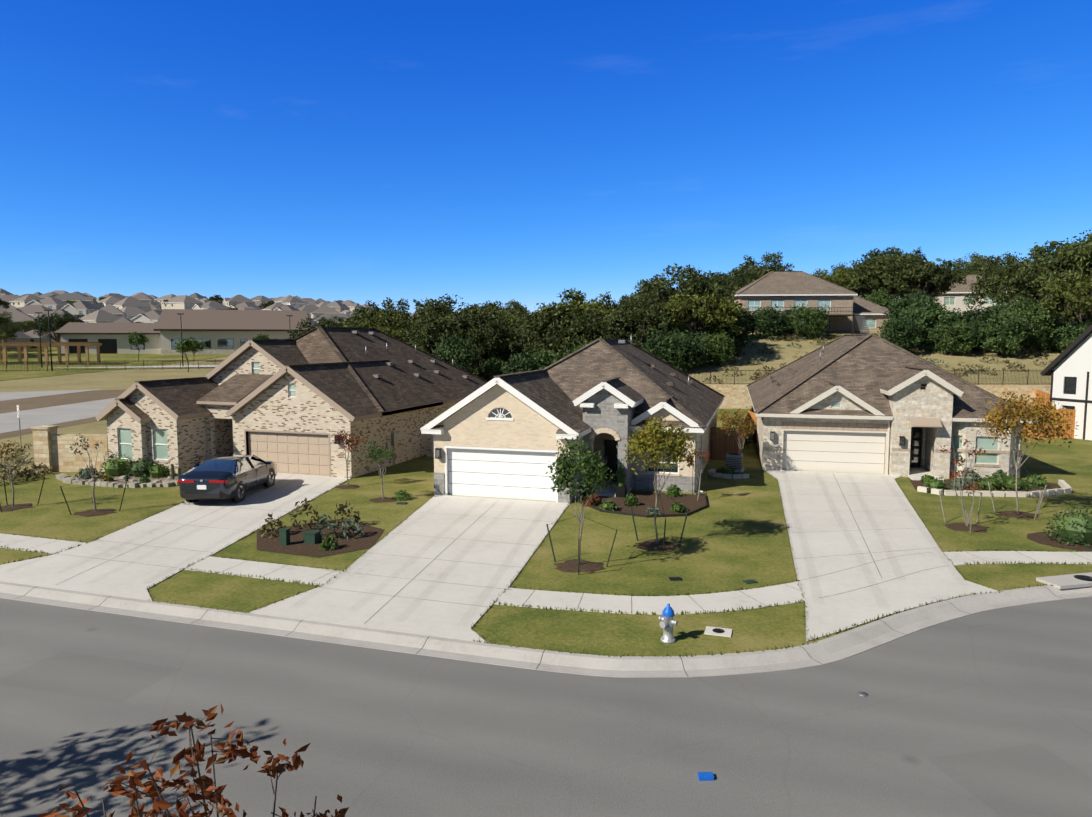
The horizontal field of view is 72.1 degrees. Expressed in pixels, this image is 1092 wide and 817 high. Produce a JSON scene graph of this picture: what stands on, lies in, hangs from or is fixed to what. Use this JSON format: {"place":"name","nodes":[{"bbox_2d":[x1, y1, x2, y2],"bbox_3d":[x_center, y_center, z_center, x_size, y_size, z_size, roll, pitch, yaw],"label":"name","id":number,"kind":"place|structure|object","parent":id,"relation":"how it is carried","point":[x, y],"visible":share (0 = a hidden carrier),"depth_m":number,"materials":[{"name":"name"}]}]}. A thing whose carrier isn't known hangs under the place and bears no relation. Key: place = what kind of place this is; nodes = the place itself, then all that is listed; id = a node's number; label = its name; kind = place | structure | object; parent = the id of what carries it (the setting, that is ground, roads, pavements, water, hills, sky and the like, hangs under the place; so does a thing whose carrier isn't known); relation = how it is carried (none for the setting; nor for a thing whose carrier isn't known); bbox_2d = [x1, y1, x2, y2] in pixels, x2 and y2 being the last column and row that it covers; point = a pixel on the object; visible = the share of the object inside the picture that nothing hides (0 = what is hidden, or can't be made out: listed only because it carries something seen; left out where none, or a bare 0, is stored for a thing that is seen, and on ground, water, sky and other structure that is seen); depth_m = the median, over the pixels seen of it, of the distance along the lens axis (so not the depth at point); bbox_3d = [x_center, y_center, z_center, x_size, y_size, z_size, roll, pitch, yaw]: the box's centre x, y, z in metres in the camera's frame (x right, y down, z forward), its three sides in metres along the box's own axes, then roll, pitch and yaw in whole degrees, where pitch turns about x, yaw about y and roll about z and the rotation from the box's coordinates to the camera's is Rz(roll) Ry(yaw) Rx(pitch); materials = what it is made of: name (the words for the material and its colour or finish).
{"place":"outdoors","nodes":[
{"label":"outdoors","id":0,"kind":"place"},
{"bbox_2d":[61,300,100,315],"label":"house","id":1,"kind":"structure","parent":0,"point":[82,307],"depth_m":333.67,"materials":[{"name":"beige"}]},
{"bbox_2d":[0,346,230,380],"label":"grass field","id":2,"kind":"structure","parent":0,"point":[12,355],"depth_m":179.73,"materials":[{"name":"green plant"}]},
{"bbox_2d":[126,331,149,359],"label":"park tree","id":3,"kind":"object","parent":2,"relation":"on","point":[135,339],"visible":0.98,"depth_m":180.54,"materials":[{"name":"green plant"}]},
{"bbox_2d":[55,309,334,354],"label":"building","id":4,"kind":"structure","parent":2,"relation":"on","point":[224,331],"depth_m":213.49,"materials":[{"name":"beige paint"}]},
{"bbox_2d":[113,296,150,311],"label":"house","id":5,"kind":"structure","parent":0,"point":[131,301],"depth_m":379.96,"materials":[{"name":"beige"}]},
{"bbox_2d":[131,310,160,322],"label":"house","id":6,"kind":"structure","parent":0,"point":[152,316],"depth_m":282.41,"materials":[{"name":"beige"}]},
{"bbox_2d":[192,301,229,309],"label":"house","id":7,"kind":"structure","parent":0,"point":[216,305],"depth_m":397.46,"materials":[{"name":"beige"}]},
{"bbox_2d":[280,296,306,308],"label":"house","id":8,"kind":"structure","parent":0,"point":[295,302],"depth_m":501.31,"materials":[{"name":"beige"}]},
{"bbox_2d":[0,308,1077,391],"bbox_3d":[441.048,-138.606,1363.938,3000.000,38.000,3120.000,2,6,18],"label":"terrain","id":9,"kind":"structure","parent":0,"point":[122,379],"depth_m":96.56,"materials":[{"name":"green plant"}]},
{"bbox_2d":[0,309,12,331],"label":"oak tree","id":10,"kind":"object","parent":9,"relation":"on","point":[3,319],"visible":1,"depth_m":191.60,"materials":[{"name":"green plant"}]},
{"bbox_2d":[0,331,31,348],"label":"house","id":11,"kind":"structure","parent":9,"relation":"on","point":[21,337],"depth_m":215.61,"materials":[{"name":"beige"}]},
{"bbox_2d":[0,309,34,332],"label":"house","id":12,"kind":"structure","parent":9,"relation":"on","point":[16,315],"depth_m":243.29,"materials":[{"name":"beige"}]},
{"bbox_2d":[9,294,44,307],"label":"house","id":13,"kind":"structure","parent":9,"relation":"on","point":[20,302],"depth_m":393.80,"materials":[{"name":"beige"}]},
{"bbox_2d":[16,305,56,315],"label":"house","id":14,"kind":"structure","parent":9,"relation":"on","point":[29,310],"depth_m":328.88,"materials":[{"name":"beige"}]},
{"bbox_2d":[24,324,60,341],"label":"house","id":15,"kind":"structure","parent":9,"relation":"on","point":[36,337],"depth_m":223.52,"materials":[{"name":"beige"}]},
{"bbox_2d":[25,297,67,310],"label":"house","id":16,"kind":"structure","parent":9,"relation":"on","point":[53,303],"depth_m":362.65,"materials":[{"name":"beige"}]},
{"bbox_2d":[30,312,82,341],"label":"oak tree","id":17,"kind":"object","parent":9,"relation":"on","point":[57,321],"visible":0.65,"depth_m":219.15,"materials":[{"name":"green plant"}]},
{"bbox_2d":[54,293,96,303],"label":"house","id":18,"kind":"structure","parent":9,"relation":"on","point":[74,297],"depth_m":410.77,"materials":[{"name":"beige"}]},
{"bbox_2d":[79,310,123,322],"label":"house","id":19,"kind":"structure","parent":9,"relation":"on","point":[100,316],"depth_m":279.40,"materials":[{"name":"beige"}]},
{"bbox_2d":[119,306,146,319],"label":"house","id":20,"kind":"structure","parent":9,"relation":"on","point":[131,312],"depth_m":347.26,"materials":[{"name":"beige"}]},
{"bbox_2d":[0,310,292,371],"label":"fence","id":21,"kind":"object","parent":9,"relation":"on","point":[50,344],"visible":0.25,"depth_m":164.01,"materials":[{"name":"brown wood"}]},
{"bbox_2d":[161,295,202,309],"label":"house","id":22,"kind":"structure","parent":9,"relation":"on","point":[182,302],"depth_m":432.67,"materials":[{"name":"beige"}]},
{"bbox_2d":[174,337,199,371],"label":"park tree","id":23,"kind":"object","parent":9,"relation":"on","point":[185,344],"visible":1,"depth_m":146.76,"materials":[{"name":"green plant"}]},
{"bbox_2d":[222,295,254,306],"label":"house","id":24,"kind":"structure","parent":9,"relation":"on","point":[236,300],"depth_m":488.56,"materials":[{"name":"beige"}]},
{"bbox_2d":[287,317,339,338],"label":"oak tree","id":25,"kind":"object","parent":9,"relation":"on","point":[322,322],"visible":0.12,"depth_m":105.72,"materials":[{"name":"green plant"}]},
{"bbox_2d":[310,305,339,317],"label":"house","id":26,"kind":"structure","parent":9,"relation":"on","point":[324,309],"depth_m":383.73,"materials":[{"name":"beige"}]},
{"bbox_2d":[342,310,419,348],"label":"oak tree","id":27,"kind":"object","parent":9,"relation":"on","point":[395,331],"visible":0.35,"depth_m":110.44,"materials":[{"name":"green plant"}]},
{"bbox_2d":[347,297,424,341],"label":"oak tree","id":28,"kind":"object","parent":9,"relation":"on","point":[371,312],"visible":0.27,"depth_m":117.15,"materials":[{"name":"green plant"}]},
{"bbox_2d":[399,294,502,352],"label":"oak tree","id":29,"kind":"object","parent":9,"relation":"on","point":[428,326],"visible":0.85,"depth_m":103.39,"materials":[{"name":"green plant"}]},
{"bbox_2d":[432,331,481,374],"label":"cedar tree","id":30,"kind":"object","parent":9,"relation":"on","point":[454,350],"visible":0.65,"depth_m":96.00,"materials":[{"name":"green plant"}]},
{"bbox_2d":[451,317,522,380],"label":"oak tree","id":31,"kind":"object","parent":9,"relation":"on","point":[474,335],"visible":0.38,"depth_m":102.40,"materials":[{"name":"green plant"}]},
{"bbox_2d":[478,353,506,381],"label":"cedar tree","id":32,"kind":"object","parent":9,"relation":"on","point":[490,363],"visible":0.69,"depth_m":101.00,"materials":[{"name":"green plant"}]},
{"bbox_2d":[463,306,527,357],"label":"oak tree","id":33,"kind":"object","parent":9,"relation":"on","point":[515,322],"visible":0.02,"depth_m":114.67,"materials":[{"name":"green plant"}]},
{"bbox_2d":[470,316,534,362],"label":"oak tree","id":34,"kind":"object","parent":9,"relation":"on","point":[513,330],"visible":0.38,"depth_m":103.49,"materials":[{"name":"green plant"}]},
{"bbox_2d":[497,302,532,321],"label":"oak tree","id":35,"kind":"object","parent":9,"relation":"on","point":[512,311],"visible":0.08,"depth_m":131.93,"materials":[{"name":"green plant"}]},
{"bbox_2d":[500,352,544,374],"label":"cedar tree","id":36,"kind":"object","parent":9,"relation":"on","point":[518,362],"visible":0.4,"depth_m":86.08,"materials":[{"name":"green plant"}]},
{"bbox_2d":[532,348,574,368],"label":"cedar tree","id":37,"kind":"object","parent":9,"relation":"on","point":[555,359],"visible":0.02,"depth_m":85.47,"materials":[{"name":"green plant"}]},
{"bbox_2d":[517,304,626,358],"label":"oak tree","id":38,"kind":"object","parent":9,"relation":"on","point":[551,341],"visible":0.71,"depth_m":89.83,"materials":[{"name":"green plant"}]},
{"bbox_2d":[525,288,628,353],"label":"oak tree","id":39,"kind":"object","parent":9,"relation":"on","point":[576,301],"visible":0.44,"depth_m":92.60,"materials":[{"name":"green plant"}]},
{"bbox_2d":[596,291,683,347],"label":"oak tree","id":40,"kind":"object","parent":9,"relation":"on","point":[623,315],"visible":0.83,"depth_m":88.66,"materials":[{"name":"green plant"}]},
{"bbox_2d":[638,326,700,371],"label":"cedar tree","id":41,"kind":"object","parent":9,"relation":"on","point":[659,341],"visible":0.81,"depth_m":83.77,"materials":[{"name":"green plant"}]},
{"bbox_2d":[655,328,709,371],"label":"cedar tree","id":42,"kind":"object","parent":9,"relation":"on","point":[699,354],"visible":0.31,"depth_m":85.06,"materials":[{"name":"green plant"}]},
{"bbox_2d":[631,263,736,331],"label":"oak tree","id":43,"kind":"object","parent":9,"relation":"on","point":[657,288],"visible":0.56,"depth_m":94.04,"materials":[{"name":"green plant"}]},
{"bbox_2d":[657,293,744,347],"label":"oak tree","id":44,"kind":"object","parent":9,"relation":"on","point":[702,306],"visible":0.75,"depth_m":88.84,"materials":[{"name":"green plant"}]},
{"bbox_2d":[697,329,735,365],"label":"cedar tree","id":45,"kind":"object","parent":9,"relation":"on","point":[724,344],"visible":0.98,"depth_m":87.82,"materials":[{"name":"green plant"}]},
{"bbox_2d":[690,274,747,287],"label":"oak tree","id":46,"kind":"object","parent":9,"relation":"on","point":[740,281],"visible":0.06,"depth_m":144.20,"materials":[{"name":"green plant"}]},
{"bbox_2d":[699,276,738,291],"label":"oak tree","id":47,"kind":"object","parent":9,"relation":"on","point":[717,281],"visible":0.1,"depth_m":126.37,"materials":[{"name":"green plant"}]},
{"bbox_2d":[701,316,751,355],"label":"cedar tree","id":48,"kind":"object","parent":9,"relation":"on","point":[739,339],"visible":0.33,"depth_m":93.37,"materials":[{"name":"green plant"}]},
{"bbox_2d":[728,252,795,284],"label":"oak tree","id":49,"kind":"object","parent":9,"relation":"on","point":[755,270],"visible":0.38,"depth_m":203.79,"materials":[{"name":"green plant"}]},
{"bbox_2d":[749,304,789,338],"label":"cedar tree","id":50,"kind":"object","parent":9,"relation":"on","point":[773,323],"visible":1,"depth_m":104.63,"materials":[{"name":"green plant"}]},
{"bbox_2d":[786,302,831,338],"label":"cedar tree","id":51,"kind":"object","parent":9,"relation":"on","point":[813,321],"visible":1,"depth_m":104.05,"materials":[{"name":"green plant"}]},
{"bbox_2d":[731,271,889,335],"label":"hill house","id":52,"kind":"structure","parent":9,"relation":"on","point":[851,311],"depth_m":112.01,"materials":[{"name":"brick"}]},
{"bbox_2d":[813,264,883,297],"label":"oak tree","id":53,"kind":"object","parent":9,"relation":"on","point":[839,277],"visible":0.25,"depth_m":143.20,"materials":[{"name":"green plant"}]},
{"bbox_2d":[830,248,888,291],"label":"oak tree","id":54,"kind":"object","parent":9,"relation":"on","point":[872,254],"visible":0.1,"depth_m":150.07,"materials":[{"name":"green plant"}]},
{"bbox_2d":[702,334,1052,382],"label":"scrub grass","id":55,"kind":"structure","parent":9,"relation":"on","point":[1026,351],"depth_m":89.59,"materials":[{"name":"beige plant"}]},
{"bbox_2d":[864,287,897,308],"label":"cedar tree","id":56,"kind":"object","parent":9,"relation":"on","point":[882,298],"visible":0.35,"depth_m":121.97,"materials":[{"name":"green plant"}]},
{"bbox_2d":[841,252,927,305],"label":"oak tree","id":57,"kind":"object","parent":9,"relation":"on","point":[863,272],"visible":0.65,"depth_m":133.42,"materials":[{"name":"green plant"}]},
{"bbox_2d":[874,312,922,351],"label":"cedar tree","id":58,"kind":"object","parent":9,"relation":"on","point":[893,328],"visible":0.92,"depth_m":93.36,"materials":[{"name":"green plant"}]},
{"bbox_2d":[865,245,939,300],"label":"oak tree","id":59,"kind":"object","parent":9,"relation":"on","point":[897,251],"visible":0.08,"depth_m":143.79,"materials":[{"name":"green plant"}]},
{"bbox_2d":[882,289,928,341],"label":"cedar tree","id":60,"kind":"object","parent":9,"relation":"on","point":[899,305],"visible":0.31,"depth_m":100.30,"materials":[{"name":"green plant"}]},
{"bbox_2d":[873,258,967,299],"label":"oak tree","id":61,"kind":"object","parent":9,"relation":"on","point":[943,274],"visible":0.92,"depth_m":128.12,"materials":[{"name":"green plant"}]},
{"bbox_2d":[899,294,955,351],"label":"cedar tree","id":62,"kind":"object","parent":9,"relation":"on","point":[936,311],"visible":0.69,"depth_m":94.86,"materials":[{"name":"green plant"}]},
{"bbox_2d":[928,318,977,355],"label":"cedar tree","id":63,"kind":"object","parent":9,"relation":"on","point":[949,342],"visible":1,"depth_m":93.03,"materials":[{"name":"green plant"}]},
{"bbox_2d":[946,252,993,272],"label":"oak tree","id":64,"kind":"object","parent":9,"relation":"on","point":[961,262],"visible":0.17,"depth_m":199.15,"materials":[{"name":"green plant"}]},
{"bbox_2d":[953,316,989,350],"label":"cedar tree","id":65,"kind":"object","parent":9,"relation":"on","point":[976,325],"visible":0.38,"depth_m":95.17,"materials":[{"name":"green plant"}]},
{"bbox_2d":[926,274,1017,317],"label":"hill house","id":66,"kind":"structure","parent":9,"relation":"on","point":[953,298],"depth_m":140.61,"materials":[{"name":"beige paint"}]},
{"bbox_2d":[951,303,1003,333],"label":"cedar tree","id":67,"kind":"object","parent":9,"relation":"on","point":[982,313],"visible":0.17,"depth_m":99.11,"materials":[{"name":"green plant"}]},
{"bbox_2d":[973,251,1033,286],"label":"oak tree","id":68,"kind":"object","parent":9,"relation":"on","point":[987,269],"visible":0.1,"depth_m":148.90,"materials":[{"name":"green plant"}]},
{"bbox_2d":[978,310,1032,356],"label":"cedar tree","id":69,"kind":"object","parent":9,"relation":"on","point":[1006,333],"visible":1,"depth_m":91.41,"materials":[{"name":"green plant"}]},
{"bbox_2d":[962,256,1080,316],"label":"oak tree","id":70,"kind":"object","parent":9,"relation":"on","point":[997,283],"visible":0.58,"depth_m":102.75,"materials":[{"name":"green plant"}]},
{"bbox_2d":[998,294,1058,351],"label":"cedar tree","id":71,"kind":"object","parent":9,"relation":"on","point":[1037,314],"visible":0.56,"depth_m":93.99,"materials":[{"name":"green plant"}]},
{"bbox_2d":[1025,237,1091,319],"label":"oak tree","id":72,"kind":"object","parent":9,"relation":"on","point":[1076,256],"visible":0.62,"depth_m":97.67,"materials":[{"name":"green plant"}]},
{"bbox_2d":[1039,268,1091,332],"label":"oak tree","id":73,"kind":"object","parent":9,"relation":"on","point":[1063,299],"visible":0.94,"depth_m":93.05,"materials":[{"name":"green plant"}]},
{"bbox_2d":[1043,315,1091,353],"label":"cedar tree","id":74,"kind":"object","parent":9,"relation":"on","point":[1072,333],"visible":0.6,"depth_m":93.24,"materials":[{"name":"green plant"}]},
{"bbox_2d":[0,389,1091,816],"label":"street","id":75,"kind":"structure","parent":0,"point":[384,733],"depth_m":13.52,"materials":[{"name":"grey asphalt"}]},
{"bbox_2d":[38,703,348,816],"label":"tree","id":76,"kind":"object","parent":75,"relation":"on","point":[206,785],"visible":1,"depth_m":4.49,"materials":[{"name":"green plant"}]},
{"bbox_2d":[0,581,1091,677],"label":"kerb gutter","id":77,"kind":"object","parent":75,"relation":"on","point":[852,642],"visible":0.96,"depth_m":17.32,"materials":[{"name":"concrete"}]},
{"bbox_2d":[278,502,1091,780],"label":"utility covers","id":78,"kind":"object","parent":75,"relation":"on","point":[1068,581],"visible":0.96,"depth_m":21.03,"materials":[{"name":"concrete"}]},
{"bbox_2d":[0,470,1091,642],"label":"driveways and sidewalk","id":79,"kind":"structure","parent":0,"point":[480,547],"depth_m":22.96,"materials":[{"name":"concrete"}]},
{"bbox_2d":[178,455,276,502],"bbox_3d":[-13.786,2.944,32.997,2.596,1.779,5.558,0,5,2],"label":"sedan car","id":80,"kind":"object","parent":79,"relation":"on","point":[234,478],"visible":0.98,"depth_m":31.09,"materials":[{"name":"grey"}]},
{"bbox_2d":[0,409,1091,656],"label":"lot lawn","id":81,"kind":"structure","parent":0,"point":[736,535],"depth_m":25.06,"materials":[{"name":"green plant"}]},
{"bbox_2d":[0,440,44,511],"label":"tree","id":82,"kind":"object","parent":81,"relation":"on","point":[11,507],"visible":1,"depth_m":30.29,"materials":[{"name":"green plant"}]},
{"bbox_2d":[60,434,126,516],"bbox_3d":[-17.654,2.537,29.313,1.772,3.143,1.535,2,6,18],"label":"tree","id":83,"kind":"object","parent":81,"relation":"on","point":[93,512],"visible":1,"depth_m":29.32,"materials":[{"name":"brown plant"}]},
{"bbox_2d":[95,326,487,477],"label":"tan brick house","id":84,"kind":"structure","parent":81,"relation":"on","point":[291,406],"depth_m":38.65,"materials":[{"name":"beige brick"}]},
{"bbox_2d":[332,431,365,488],"bbox_3d":[-9.096,2.301,34.499,1.497,2.653,1.522,-5,7,-41],"label":"tree","id":85,"kind":"object","parent":81,"relation":"on","point":[340,437],"visible":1,"depth_m":34.34,"materials":[{"name":"brown plant"}]},
{"bbox_2d":[363,441,396,502],"bbox_3d":[-6.906,2.617,31.684,1.405,2.551,1.580,2,6,18],"label":"tree","id":86,"kind":"object","parent":81,"relation":"on","point":[372,454],"visible":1,"depth_m":31.60,"materials":[{"name":"green plant"}]},
{"bbox_2d":[0,448,1091,557],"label":"landscape beds","id":87,"kind":"object","parent":81,"relation":"on","point":[1073,531],"visible":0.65,"depth_m":31.67,"materials":[{"name":"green plant"}]},
{"bbox_2d":[685,448,708,499],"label":"tree","id":88,"kind":"object","parent":87,"relation":"on","point":[692,461],"visible":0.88,"depth_m":31.57,"materials":[{"name":"brown plant"}]},
{"bbox_2d":[714,407,756,473],"bbox_3d":[9.420,1.620,37.502,2.147,3.456,1.885,2,6,18],"label":"tree","id":89,"kind":"object","parent":87,"relation":"on","point":[745,424],"visible":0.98,"depth_m":37.30,"materials":[{"name":"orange plant"}]},
{"bbox_2d":[31,369,1075,472],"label":"retaining wall","id":90,"kind":"structure","parent":81,"relation":"on","point":[51,446],"depth_m":42.29,"materials":[{"name":"stone"}]},
{"bbox_2d":[420,335,724,502],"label":"cream brick house","id":91,"kind":"structure","parent":81,"relation":"on","point":[499,436],"depth_m":32.72,"materials":[{"name":"white brick"}]},
{"bbox_2d":[545,436,617,574],"bbox_3d":[0.961,2.786,22.456,2.113,3.913,2.277,5,7,42],"label":"tree","id":92,"kind":"object","parent":81,"relation":"on","point":[588,471],"visible":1,"depth_m":22.21,"materials":[{"name":"green plant"}]},
{"bbox_2d":[427,429,752,471],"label":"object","id":93,"kind":"object","parent":81,"relation":"on","point":[732,459],"visible":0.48,"depth_m":38.68,"materials":[{"name":"metal"}]},
{"bbox_2d":[621,416,699,552],"bbox_3d":[3.734,2.352,24.843,2.676,4.338,2.846,2,6,18],"label":"tree","id":94,"kind":"object","parent":81,"relation":"on","point":[652,439],"visible":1,"depth_m":24.22,"materials":[{"name":"green plant"}]},
{"bbox_2d":[658,603,678,643],"bbox_3d":[2.736,4.824,16.912,0.460,0.870,0.406,5,7,43],"label":"fire hydrant","id":95,"kind":"object","parent":81,"relation":"on","point":[667,622],"visible":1,"depth_m":16.85,"materials":[{"name":"silver metal"}]},
{"bbox_2d":[746,333,1037,480],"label":"house","id":96,"kind":"structure","parent":81,"relation":"on","point":[871,403],"depth_m":38.16,"materials":[{"name":"beige stone"}]},
{"bbox_2d":[939,439,989,532],"bbox_3d":[15.111,2.689,26.954,1.846,3.277,2.099,2,6,18],"label":"tree","id":97,"kind":"object","parent":81,"relation":"on","point":[962,526],"visible":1,"depth_m":26.97,"materials":[{"name":"brown plant"}]},
{"bbox_2d":[971,391,1078,519],"bbox_3d":[18.375,1.706,29.126,3.636,4.834,3.109,-2,6,-16],"label":"tree","id":98,"kind":"object","parent":81,"relation":"on","point":[999,416],"visible":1,"depth_m":28.57,"materials":[{"name":"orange plant"}]},
{"bbox_2d":[1040,324,1091,439],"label":"house","id":99,"kind":"structure","parent":81,"relation":"on","point":[1068,369],"depth_m":51.25,"materials":[{"name":"paint"}]},
{"bbox_2d":[0,0,1091,314],"label":"sky","id":100,"kind":"structure","parent":0,"point":[526,152],"materials":[{"name":"blue"}]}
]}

